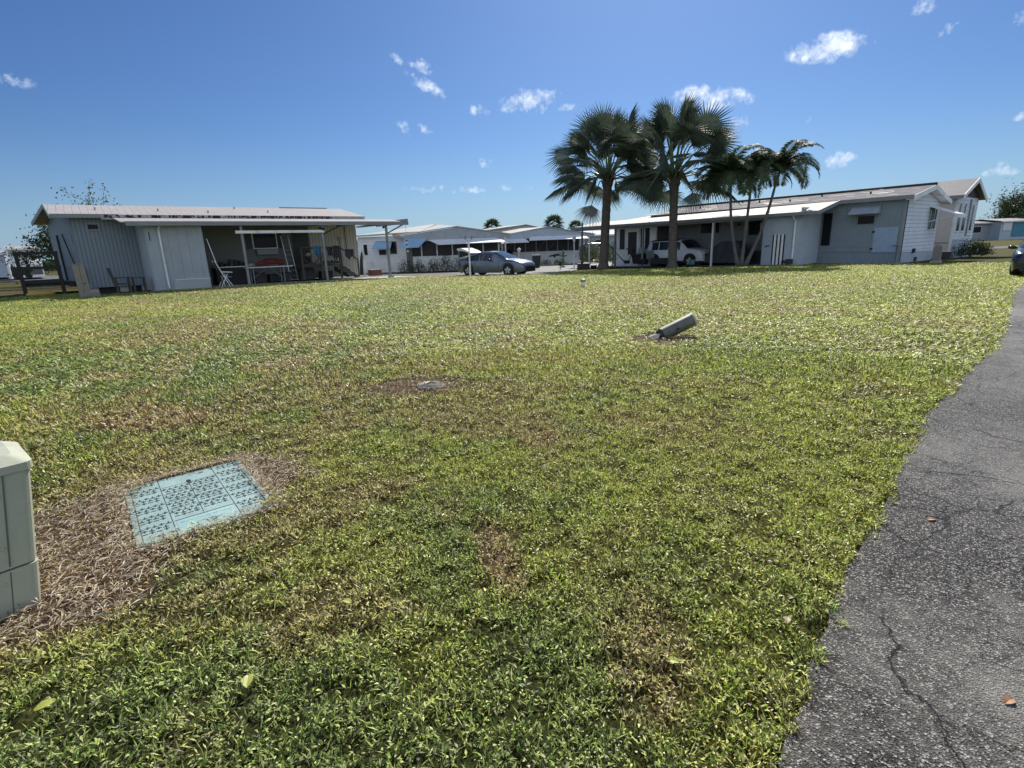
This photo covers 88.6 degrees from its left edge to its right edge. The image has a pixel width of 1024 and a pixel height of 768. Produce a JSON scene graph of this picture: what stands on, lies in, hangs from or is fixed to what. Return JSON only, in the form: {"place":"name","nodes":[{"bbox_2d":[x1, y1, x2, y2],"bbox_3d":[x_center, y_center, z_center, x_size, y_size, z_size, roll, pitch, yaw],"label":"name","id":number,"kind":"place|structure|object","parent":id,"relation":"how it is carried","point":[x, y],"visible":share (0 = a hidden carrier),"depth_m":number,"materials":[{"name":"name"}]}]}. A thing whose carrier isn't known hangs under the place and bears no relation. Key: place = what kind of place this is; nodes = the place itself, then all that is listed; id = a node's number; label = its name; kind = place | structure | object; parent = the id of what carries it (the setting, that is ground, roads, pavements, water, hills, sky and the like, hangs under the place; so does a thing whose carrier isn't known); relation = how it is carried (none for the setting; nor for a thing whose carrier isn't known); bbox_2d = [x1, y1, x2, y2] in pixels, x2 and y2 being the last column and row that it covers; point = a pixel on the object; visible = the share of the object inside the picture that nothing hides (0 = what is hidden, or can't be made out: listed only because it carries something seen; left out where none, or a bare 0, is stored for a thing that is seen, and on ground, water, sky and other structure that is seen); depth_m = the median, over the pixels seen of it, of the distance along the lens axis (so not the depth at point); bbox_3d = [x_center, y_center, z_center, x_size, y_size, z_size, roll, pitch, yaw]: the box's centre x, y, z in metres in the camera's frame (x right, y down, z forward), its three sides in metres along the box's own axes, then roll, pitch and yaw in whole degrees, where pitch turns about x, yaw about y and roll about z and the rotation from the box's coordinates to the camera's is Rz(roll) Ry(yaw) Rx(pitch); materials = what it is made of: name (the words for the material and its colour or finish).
{"place":"outdoors","nodes":[
{"label":"outdoors","id":0,"kind":"place"},
{"bbox_2d":[0,263,613,280],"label":"street","id":1,"kind":"structure","parent":0,"point":[550,269],"depth_m":40.07,"materials":[{"name":"asphalt"}]},
{"bbox_2d":[457,248,535,275],"bbox_3d":[-0.979,-7.192,30.791,4.608,1.634,2.128,6,17,29],"label":"parked car","id":2,"kind":"object","parent":1,"relation":"on","point":[486,262],"visible":0.94,"depth_m":30.16,"materials":[{"name":"grey paint"}]},
{"bbox_2d":[532,255,540,267],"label":"trash bin","id":3,"kind":"object","parent":1,"relation":"on","point":[536,259],"visible":0.89,"depth_m":43.58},
{"bbox_2d":[0,239,1023,767],"bbox_3d":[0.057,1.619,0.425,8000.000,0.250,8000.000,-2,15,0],"label":"lawn ground","id":4,"kind":"structure","parent":0,"point":[14,289],"depth_m":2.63,"materials":[{"name":"plant"}]},
{"bbox_2d":[0,251,8,276],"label":"mobile home","id":5,"kind":"object","parent":4,"relation":"on","point":[3,270],"visible":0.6,"depth_m":64.00,"materials":[{"name":"white paint"}]},
{"bbox_2d":[6,264,15,278],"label":"white posts","id":6,"kind":"object","parent":4,"relation":"on","point":[9,270],"visible":0.32,"depth_m":56.18,"materials":[{"name":"paint"}]},
{"bbox_2d":[0,441,40,619],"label":"utility cabinet","id":7,"kind":"object","parent":4,"relation":"on","point":[19,576],"visible":0.98,"depth_m":2.38,"materials":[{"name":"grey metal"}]},
{"bbox_2d":[6,259,42,278],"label":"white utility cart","id":8,"kind":"object","parent":4,"relation":"on","point":[33,272],"visible":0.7,"depth_m":54.92,"materials":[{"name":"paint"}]},
{"bbox_2d":[4,245,44,276],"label":"mobile home","id":9,"kind":"object","parent":4,"relation":"on","point":[19,248],"visible":0.3,"depth_m":59.99,"materials":[{"name":"white"}]},
{"bbox_2d":[0,225,56,283],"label":"tree","id":10,"kind":"object","parent":4,"relation":"on","point":[45,241],"visible":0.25,"depth_m":36.63,"materials":[{"name":"green plant"}]},
{"bbox_2d":[10,258,56,270],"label":"treeline","id":11,"kind":"object","parent":4,"relation":"on","point":[49,264],"depth_m":113.46,"materials":[{"name":"green plant"}]},
{"bbox_2d":[26,291,55,296],"bbox_3d":[-22.097,-4.228,24.620,1.059,0.247,0.260,-13,18,-37],"label":"yellow float","id":12,"kind":"object","parent":4,"relation":"on","point":[40,293],"visible":0.88,"depth_m":24.53,"materials":[{"name":"plastic"}]},
{"bbox_2d":[13,251,75,295],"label":"wooden bench","id":13,"kind":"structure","parent":4,"relation":"on","point":[61,281],"depth_m":25.67,"materials":[{"name":"brown wood"}]},
{"bbox_2d":[34,698,55,710],"bbox_3d":[-1.651,1.133,1.855,0.048,0.011,0.049,-2,15,0],"label":"fallen leaf","id":14,"kind":"object","parent":4,"relation":"on","point":[43,703],"visible":1,"depth_m":1.86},
{"bbox_2d":[25,179,114,243],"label":"tree","id":15,"kind":"object","parent":4,"relation":"on","point":[87,201],"visible":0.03,"depth_m":43.45,"materials":[{"name":"green plant"}]},
{"bbox_2d":[71,264,100,297],"bbox_3d":[-18.610,-4.512,22.930,0.777,1.450,0.529,-13,18,-37],"label":"utility pedestal","id":16,"kind":"object","parent":4,"relation":"on","point":[82,283],"visible":0.82,"depth_m":22.74,"materials":[{"name":"beige wood"}]},
{"bbox_2d":[106,268,132,293],"bbox_3d":[-18.623,-4.912,24.953,0.860,1.200,0.579,-13,18,-37],"label":"wooden chair","id":17,"kind":"object","parent":4,"relation":"on","point":[114,281],"visible":0.85,"depth_m":24.81,"materials":[{"name":"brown wood"}]},
{"bbox_2d":[131,277,147,291],"bbox_3d":[-18.053,-4.814,25.428,0.535,0.730,0.499,-13,18,-37],"label":"side table","id":18,"kind":"object","parent":4,"relation":"on","point":[134,286],"visible":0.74,"depth_m":25.38,"materials":[{"name":"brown wood"}]},
{"bbox_2d":[175,278,211,288],"bbox_3d":[-15.934,-5.000,26.250,1.613,0.530,0.040,-13,18,-37],"label":"lattice panel","id":19,"kind":"object","parent":4,"relation":"on","point":[192,283],"visible":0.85,"depth_m":26.23,"materials":[{"name":"white paint"}]},
{"bbox_2d":[125,460,274,550],"bbox_3d":[-2.101,0.782,3.508,0.740,0.073,1.010,-13,19,-37],"label":"pit lid","id":20,"kind":"object","parent":4,"relation":"on","point":[171,503],"visible":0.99,"depth_m":3.45,"materials":[{"name":"teal plastic"}]},
{"bbox_2d":[31,204,408,292],"bbox_3d":[-16.302,-8.059,30.902,18.002,4.710,9.437,-13,18,-37],"label":"mobile home","id":21,"kind":"object","parent":4,"relation":"on","point":[159,248],"visible":0.92,"depth_m":26.74,"materials":[{"name":"metal"}]},
{"bbox_2d":[85,223,99,229],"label":"window","id":22,"kind":"structure","parent":21,"relation":"in","point":[89,226],"depth_m":25.17,"materials":[{"name":"white glass"}]},
{"bbox_2d":[251,233,277,248],"bbox_3d":[-14.401,-8.343,30.569,1.352,0.900,0.035,-13,18,-37],"label":"window","id":23,"kind":"structure","parent":21,"relation":"in","point":[259,240],"depth_m":30.56,"materials":[{"name":"glass"}]},
{"bbox_2d":[290,229,310,264],"bbox_3d":[-12.834,-8.311,31.854,0.983,2.080,0.038,-13,18,-37],"label":"door","id":24,"kind":"structure","parent":21,"relation":"in","point":[298,239],"depth_m":31.81,"materials":[{"name":"black plastic"}]},
{"bbox_2d":[242,675,252,687],"bbox_3d":[-0.972,1.089,1.929,0.040,0.011,0.060,-2,15,0],"label":"fallen leaf","id":25,"kind":"object","parent":4,"relation":"on","point":[248,679],"visible":1,"depth_m":1.93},
{"bbox_2d":[213,276,410,286],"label":"carport slab","id":26,"kind":"structure","parent":4,"relation":"on","point":[302,281],"depth_m":30.82,"materials":[{"name":"concrete"}]},
{"bbox_2d":[205,237,226,286],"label":"leaning boards","id":27,"kind":"object","parent":26,"relation":"on","point":[213,257],"visible":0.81,"depth_m":26.94,"materials":[{"name":"grey wood"}]},
{"bbox_2d":[212,261,232,286],"bbox_3d":[-14.931,-5.696,27.116,0.790,1.350,0.555,-13,18,-37],"label":"folding chair","id":28,"kind":"object","parent":26,"relation":"on","point":[219,270],"visible":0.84,"depth_m":26.99,"materials":[{"name":"white paint"}]},
{"bbox_2d":[212,266,251,284],"bbox_3d":[-15.575,-6.085,29.313,1.849,0.950,0.698,-13,18,-37],"label":"workbench","id":29,"kind":"object","parent":26,"relation":"on","point":[238,274],"visible":0.64,"depth_m":29.08,"materials":[{"name":"white paint"}]},
{"bbox_2d":[252,272,265,282],"bbox_3d":[-14.405,-6.066,29.913,0.574,0.540,0.489,-13,18,-37],"label":"storage bin","id":30,"kind":"object","parent":26,"relation":"on","point":[260,278],"visible":0.93,"depth_m":29.75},
{"bbox_2d":[244,265,292,283],"bbox_3d":[-13.647,-6.170,29.558,2.449,0.880,0.698,-13,18,-37],"label":"folding table","id":31,"kind":"object","parent":26,"relation":"on","point":[270,268],"visible":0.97,"depth_m":29.33,"materials":[{"name":"white paint"}]},
{"bbox_2d":[256,257,283,265],"bbox_3d":[-13.537,-6.877,29.406,1.491,0.473,0.457,-13,18,-37],"label":"duffel bag","id":32,"kind":"object","parent":31,"relation":"on","point":[266,261],"visible":1,"depth_m":29.34,"materials":[{"name":"red fabric"}]},
{"bbox_2d":[266,274,278,281],"bbox_3d":[-13.836,-6.141,30.360,0.489,0.420,0.524,-15,19,-40],"label":"storage bin","id":33,"kind":"object","parent":26,"relation":"on","point":[272,277],"visible":1,"depth_m":30.20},
{"bbox_2d":[280,272,290,280],"bbox_3d":[-13.270,-6.308,30.783,0.439,0.490,0.521,-15,19,-40],"label":"storage bin","id":34,"kind":"object","parent":26,"relation":"on","point":[287,276],"visible":0.96,"depth_m":30.63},
{"bbox_2d":[280,236,298,279],"bbox_3d":[-13.143,-7.431,30.984,0.619,2.568,0.348,-13,18,-37],"label":"ladder","id":35,"kind":"object","parent":26,"relation":"on","point":[292,257],"visible":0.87,"depth_m":30.96,"materials":[{"name":"metal"}]},
{"bbox_2d":[298,269,314,279],"bbox_3d":[-12.333,-6.577,31.485,0.874,0.590,0.489,-13,18,-37],"label":"storage bin","id":36,"kind":"object","parent":26,"relation":"on","point":[309,273],"visible":0.93,"depth_m":31.34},
{"bbox_2d":[291,246,359,279],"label":"wooden steps","id":37,"kind":"structure","parent":26,"relation":"on","point":[343,270],"depth_m":31.43,"materials":[{"name":"wood"}]},
{"bbox_2d":[313,246,320,256],"bbox_3d":[-11.430,-7.734,30.766,0.406,0.698,0.106,-13,18,-37],"label":"hanging cloth","id":38,"kind":"object","parent":37,"relation":"hanging from","point":[316,249],"visible":1,"depth_m":30.73,"materials":[{"name":"blue fabric"}]},
{"bbox_2d":[333,245,339,259],"bbox_3d":[-10.530,-7.846,31.472,0.379,0.880,0.106,-13,18,-37],"label":"hanging cloth","id":39,"kind":"object","parent":37,"relation":"hanging from","point":[336,252],"visible":1,"depth_m":31.45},
{"bbox_2d":[345,249,353,258],"bbox_3d":[-9.908,-7.870,31.984,0.565,0.677,0.105,-13,18,-36],"label":"hanging cloth","id":40,"kind":"object","parent":37,"relation":"hanging from","point":[349,253],"visible":1,"depth_m":31.96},
{"bbox_2d":[318,270,332,278],"bbox_3d":[-11.431,-6.715,32.189,0.774,0.440,0.489,-13,18,-37],"label":"storage bin","id":41,"kind":"object","parent":26,"relation":"on","point":[330,274],"visible":0.71,"depth_m":32.07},
{"bbox_2d":[360,252,365,275],"bbox_3d":[-9.417,-7.595,33.005,0.439,1.620,0.231,-13,18,-37],"label":"closed parasol","id":42,"kind":"object","parent":26,"relation":"on","point":[362,265],"visible":0.99,"depth_m":32.96,"materials":[{"name":"fabric"}]},
{"bbox_2d":[368,269,381,275],"bbox_3d":[-8.712,-7.092,33.372,0.778,0.385,0.539,-13,18,-37],"label":"cool box","id":43,"kind":"object","parent":26,"relation":"on","point":[374,272],"visible":1,"depth_m":33.19,"materials":[{"name":"brown plastic"}]},
{"bbox_2d":[0,333,698,719],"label":"dry thatch","id":44,"kind":"object","parent":4,"relation":"on","point":[116,493],"visible":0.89,"depth_m":3.00,"materials":[{"name":"plant"}]},
{"bbox_2d":[397,258,413,272],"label":"bush","id":45,"kind":"object","parent":4,"relation":"on","point":[406,270],"visible":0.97,"depth_m":42.44,"materials":[{"name":"green plant"}]},
{"bbox_2d":[411,259,426,272],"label":"bush","id":46,"kind":"object","parent":4,"relation":"on","point":[417,269],"visible":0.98,"depth_m":42.42,"materials":[{"name":"green plant"}]},
{"bbox_2d":[417,381,444,389],"bbox_3d":[-0.951,0.003,6.143,0.326,0.059,0.311,-2,15,0],"label":"pipe stub","id":47,"kind":"object","parent":4,"relation":"on","point":[427,384],"visible":0.98,"depth_m":6.07,"materials":[{"name":"plastic"}]},
{"bbox_2d":[356,224,510,272],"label":"mobile home","id":48,"kind":"object","parent":4,"relation":"on","point":[425,246],"visible":0.82,"depth_m":43.78,"materials":[{"name":"white"}]},
{"bbox_2d":[390,241,396,253],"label":"window","id":49,"kind":"structure","parent":48,"relation":"in","point":[393,250],"depth_m":44.44,"materials":[{"name":"black glass"}]},
{"bbox_2d":[427,259,440,271],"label":"bush","id":50,"kind":"object","parent":4,"relation":"on","point":[433,268],"visible":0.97,"depth_m":42.47,"materials":[{"name":"green plant"}]},
{"bbox_2d":[439,249,452,271],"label":"bush","id":51,"kind":"object","parent":4,"relation":"on","point":[445,262],"visible":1,"depth_m":42.41,"materials":[{"name":"green plant"}]},
{"bbox_2d":[464,236,472,275],"bbox_3d":[-2.434,-7.242,30.025,0.500,2.350,0.140,-2,15,0],"label":"lamp post","id":52,"kind":"object","parent":4,"relation":"on","point":[469,254],"visible":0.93,"depth_m":29.93,"materials":[{"name":"metal"}]},
{"bbox_2d":[0,281,959,767],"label":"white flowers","id":53,"kind":"object","parent":4,"relation":"on","point":[536,481],"visible":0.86,"depth_m":2.85,"materials":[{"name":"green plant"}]},
{"bbox_2d":[483,218,500,228],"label":"palm tree","id":54,"kind":"object","parent":4,"relation":"on","point":[493,222],"visible":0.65,"depth_m":91.44,"materials":[{"name":"green plant"}]},
{"bbox_2d":[483,224,536,233],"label":"mobile home","id":55,"kind":"object","parent":4,"relation":"on","point":[505,228],"visible":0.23,"depth_m":67.15,"materials":[{"name":"white paint"}]},
{"bbox_2d":[499,227,595,264],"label":"mobile home","id":56,"kind":"object","parent":4,"relation":"on","point":[548,243],"visible":0.73,"depth_m":50.34,"materials":[{"name":"white paint"}]},
{"bbox_2d":[542,214,563,228],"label":"palm tree","id":57,"kind":"object","parent":4,"relation":"on","point":[553,218],"visible":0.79,"depth_m":91.29,"materials":[{"name":"green plant"}]},
{"bbox_2d":[567,220,581,230],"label":"palm tree","id":58,"kind":"object","parent":4,"relation":"on","point":[574,223],"visible":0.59,"depth_m":91.67,"materials":[{"name":"green plant"}]},
{"bbox_2d":[577,223,589,269],"bbox_3d":[5.062,-9.768,37.185,0.840,3.219,0.600,-2,15,0],"label":"lamp post","id":59,"kind":"object","parent":4,"relation":"on","point":[582,266],"visible":0.98,"depth_m":37.23,"materials":[{"name":"plastic"}]},
{"bbox_2d":[578,232,599,262],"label":"bush","id":60,"kind":"object","parent":4,"relation":"on","point":[595,253],"visible":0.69,"depth_m":50.80,"materials":[{"name":"green plant"}]},
{"bbox_2d":[580,230,613,244],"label":"mobile home","id":61,"kind":"object","parent":4,"relation":"on","point":[597,235],"visible":0.1,"depth_m":71.47,"materials":[{"name":"white paint"}]},
{"bbox_2d":[594,238,613,260],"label":"bush","id":62,"kind":"object","parent":4,"relation":"on","point":[610,254],"visible":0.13,"depth_m":52.57,"materials":[{"name":"green plant"}]},
{"bbox_2d":[544,101,669,268],"bbox_3d":[6.602,-13.536,36.125,8.996,11.183,9.122,-2,15,0],"label":"palm tree","id":63,"kind":"object","parent":4,"relation":"on","point":[604,130],"visible":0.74,"depth_m":35.23,"materials":[{"name":"plant"}]},
{"bbox_2d":[647,313,696,338],"bbox_3d":[2.643,-0.939,8.679,0.868,0.433,0.244,-5,15,-12],"label":"leaning pipe","id":64,"kind":"object","parent":4,"relation":"on","point":[679,325],"visible":0.92,"depth_m":8.62,"materials":[{"name":"plastic"}]},
{"bbox_2d":[666,656,679,662],"bbox_3d":[0.599,1.028,1.953,0.048,0.011,0.032,-2,15,0],"label":"fallen leaf","id":65,"kind":"object","parent":4,"relation":"on","point":[672,659],"visible":1,"depth_m":1.96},
{"bbox_2d":[608,91,741,267],"bbox_3d":[10.063,-12.359,32.383,8.601,10.365,8.918,-2,15,0],"label":"palm tree","id":66,"kind":"object","parent":4,"relation":"on","point":[693,127],"visible":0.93,"depth_m":30.67,"materials":[{"name":"plant"}]},
{"bbox_2d":[609,264,759,266],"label":"patio slab","id":67,"kind":"structure","parent":4,"relation":"on","point":[678,265],"depth_m":37.19,"materials":[{"name":"concrete"}]},
{"bbox_2d":[632,254,645,263],"bbox_3d":[9.381,-9.220,38.649,0.600,0.690,1.150,-13,18,-37],"label":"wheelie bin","id":68,"kind":"object","parent":67,"relation":"on","point":[635,258],"visible":0.64,"depth_m":38.53,"materials":[{"name":"black plastic"}]},
{"bbox_2d":[646,250,654,262],"bbox_3d":[10.079,-9.175,37.786,0.512,0.905,0.650,-13,18,-37],"label":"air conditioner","id":69,"kind":"object","parent":67,"relation":"on","point":[649,254],"visible":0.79,"depth_m":37.64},
{"bbox_2d":[650,258,667,263],"bbox_3d":[10.316,-8.488,36.270,0.440,0.420,1.540,-13,18,-37],"label":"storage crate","id":70,"kind":"object","parent":67,"relation":"on","point":[659,260],"visible":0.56,"depth_m":36.15,"materials":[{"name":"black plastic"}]},
{"bbox_2d":[647,239,710,266],"bbox_3d":[11.844,-9.209,36.811,2.463,1.917,4.665,-13,18,-37],"label":"parked car","id":71,"kind":"object","parent":67,"relation":"on","point":[688,250],"visible":0.63,"depth_m":35.82,"materials":[{"name":"white paint"}]},
{"bbox_2d":[705,240,748,262],"bbox_3d":[13.865,-8.499,33.788,1.000,1.380,2.580,-13,18,-37],"label":"covered grill","id":72,"kind":"object","parent":67,"relation":"on","point":[722,251],"visible":0.8,"depth_m":33.35,"materials":[{"name":"fabric"}]},
{"bbox_2d":[691,143,770,265],"bbox_3d":[12.233,-10.036,30.003,4.284,6.601,4.038,-2,15,0],"label":"palm tree","id":73,"kind":"object","parent":4,"relation":"on","point":[723,171],"visible":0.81,"depth_m":28.88,"materials":[{"name":"plant"}]},
{"bbox_2d":[714,150,793,265],"bbox_3d":[13.534,-9.879,29.789,4.138,6.255,3.912,-2,15,0],"label":"palm tree","id":74,"kind":"object","parent":4,"relation":"on","point":[741,184],"visible":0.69,"depth_m":28.43,"materials":[{"name":"plant"}]},
{"bbox_2d":[572,182,965,266],"bbox_3d":[15.576,-10.450,36.271,9.354,4.457,22.989,-13,18,-37],"label":"mobile home","id":75,"kind":"object","parent":4,"relation":"on","point":[891,224],"visible":0.9,"depth_m":30.14,"materials":[{"name":"metal"}]},
{"bbox_2d":[620,229,624,249],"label":"porch window","id":76,"kind":"structure","parent":75,"relation":"in","point":[622,232],"depth_m":40.18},
{"bbox_2d":[625,227,639,265],"bbox_3d":[9.041,-10.318,39.512,0.140,2.800,1.260,-13,18,-37],"label":"screen door","id":77,"kind":"structure","parent":75,"relation":"in","point":[632,234],"depth_m":39.46,"materials":[{"name":"white paint"}]},
{"bbox_2d":[641,228,649,248],"bbox_3d":[9.809,-10.683,38.551,0.030,1.480,0.810,-13,18,-37],"label":"porch window","id":78,"kind":"structure","parent":75,"relation":"in","point":[647,232],"depth_m":38.44,"materials":[{"name":"black glass"}]},
{"bbox_2d":[700,223,711,233],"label":"window","id":79,"kind":"structure","parent":75,"relation":"in","point":[705,228],"depth_m":36.21,"materials":[{"name":"black glass"}]},
{"bbox_2d":[748,220,762,235],"bbox_3d":[15.568,-9.974,33.585,0.035,0.900,0.900,-13,18,-37],"label":"window","id":80,"kind":"structure","parent":75,"relation":"in","point":[754,226],"depth_m":33.64,"materials":[{"name":"black glass"}]},
{"bbox_2d":[771,234,784,264],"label":"shutter panels","id":81,"kind":"object","parent":75,"relation":"attached to","point":[778,242],"visible":0.95,"depth_m":30.26,"materials":[{"name":"white plastic"}]},
{"bbox_2d":[820,213,832,245],"bbox_3d":[18.231,-8.948,30.404,0.035,1.810,0.490,-13,18,-37],"label":"window","id":82,"kind":"structure","parent":75,"relation":"in","point":[828,217],"depth_m":30.40,"materials":[{"name":"black glass"}]},
{"bbox_2d":[857,215,875,224],"bbox_3d":[19.433,-9.001,28.809,0.035,0.480,0.860,-13,18,-37],"label":"window","id":83,"kind":"structure","parent":75,"relation":"in","point":[868,219],"depth_m":28.81,"materials":[{"name":"glass"}]},
{"bbox_2d":[927,207,933,228],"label":"window","id":84,"kind":"structure","parent":75,"relation":"in","point":[932,209],"depth_m":30.08,"materials":[{"name":"black glass"}]},
{"bbox_2d":[931,208,937,228],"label":"window","id":85,"kind":"structure","parent":75,"relation":"in","point":[935,210],"depth_m":30.53,"materials":[{"name":"black glass"}]},
{"bbox_2d":[743,139,822,265],"bbox_3d":[14.983,-10.017,29.629,4.044,6.602,4.390,-2,15,0],"label":"palm tree","id":86,"kind":"object","parent":4,"relation":"on","point":[797,161],"visible":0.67,"depth_m":28.36,"materials":[{"name":"plant"}]},
{"bbox_2d":[769,177,987,257],"bbox_3d":[24.906,-12.080,40.014,5.800,5.080,15.870,-13,18,-37],"label":"mobile home","id":87,"kind":"object","parent":4,"relation":"on","point":[965,195],"visible":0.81,"depth_m":33.49,"materials":[{"name":"beige"}]},
{"bbox_2d":[954,202,962,231],"bbox_3d":[28.244,-10.536,33.151,0.740,1.769,0.073,-13,18,-37],"label":"arched window","id":88,"kind":"structure","parent":87,"relation":"in","point":[960,207],"depth_m":33.08,"materials":[{"name":"glass"}]},
{"bbox_2d":[959,203,967,231],"bbox_3d":[29.143,-10.746,33.836,0.740,1.769,0.073,-13,18,-37],"label":"arched window","id":89,"kind":"structure","parent":87,"relation":"in","point":[965,207],"depth_m":33.77,"materials":[{"name":"glass"}]},
{"bbox_2d":[967,204,974,230],"bbox_3d":[30.594,-11.069,34.955,0.620,1.727,0.058,-13,18,-37],"label":"arched window","id":90,"kind":"structure","parent":87,"relation":"in","point":[973,206],"depth_m":34.88,"materials":[{"name":"glass"}]},
{"bbox_2d":[930,245,942,261],"bbox_3d":[22.358,-6.850,27.593,0.300,0.900,0.440,-13,18,-37],"label":"service post","id":91,"kind":"object","parent":4,"relation":"on","point":[937,253],"visible":0.93,"depth_m":27.52,"materials":[{"name":"concrete"}]},
{"bbox_2d":[941,251,953,258],"bbox_3d":[25.347,-7.515,30.599,0.440,0.400,0.480,-13,18,-37],"label":"ground box","id":92,"kind":"object","parent":4,"relation":"on","point":[946,254],"visible":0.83,"depth_m":30.48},
{"bbox_2d":[952,235,992,256],"bbox_3d":[29.035,-8.681,33.073,2.237,1.350,2.051,-2,15,0],"label":"bush","id":93,"kind":"object","parent":4,"relation":"on","point":[963,249],"visible":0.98,"depth_m":32.97,"materials":[{"name":"green plant"}]},
{"bbox_2d":[965,241,995,254],"bbox_3d":[30.567,-8.904,34.388,1.599,0.952,1.739,-11,17,-32],"label":"bush","id":94,"kind":"object","parent":4,"relation":"on","point":[990,253],"visible":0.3,"depth_m":34.15,"materials":[{"name":"green plant"}]},
{"bbox_2d":[971,221,993,240],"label":"mobile home","id":95,"kind":"object","parent":4,"relation":"on","point":[981,230],"visible":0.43,"depth_m":91.96,"materials":[{"name":"white paint"}]},
{"bbox_2d":[975,218,1023,239],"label":"mobile home","id":96,"kind":"object","parent":4,"relation":"on","point":[1007,229],"visible":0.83,"depth_m":90.18,"materials":[{"name":"blue paint"}]},
{"bbox_2d":[1002,222,1012,230],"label":"window","id":97,"kind":"structure","parent":96,"relation":"in","point":[1006,226],"depth_m":89.77,"materials":[{"name":"glass"}]},
{"bbox_2d":[983,178,1023,218],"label":"tree","id":98,"kind":"object","parent":4,"relation":"on","point":[1013,207],"visible":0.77,"depth_m":96.50,"materials":[{"name":"green plant"}]},
{"bbox_2d":[0,0,1023,259],"label":"sky","id":99,"kind":"structure","parent":0,"point":[421,112],"materials":[{"name":"blue"}]},
{"bbox_2d":[540,259,611,265],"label":"concrete driveway","id":100,"kind":"structure","parent":0,"point":[573,263],"depth_m":50.56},
{"bbox_2d":[579,242,611,260],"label":"parked car","id":101,"kind":"object","parent":100,"relation":"on","point":[591,250],"visible":0.16,"depth_m":54.13,"materials":[{"name":"grey paint"}]},
{"bbox_2d":[778,283,1023,767],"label":"asphalt road","id":102,"kind":"structure","parent":0,"point":[924,668],"depth_m":2.20,"materials":[{"name":"asphalt"}]},
{"bbox_2d":[1003,695,1014,703],"bbox_3d":[1.679,1.068,1.772,0.044,0.011,0.030,-2,15,0],"label":"fallen leaf","id":103,"kind":"object","parent":102,"relation":"on","point":[1008,699],"visible":1,"depth_m":1.77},
{"bbox_2d":[1008,240,1023,274],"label":"parked car","id":104,"kind":"object","parent":102,"relation":"on","point":[1017,264],"visible":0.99,"depth_m":17.29,"materials":[{"name":"blue paint"}]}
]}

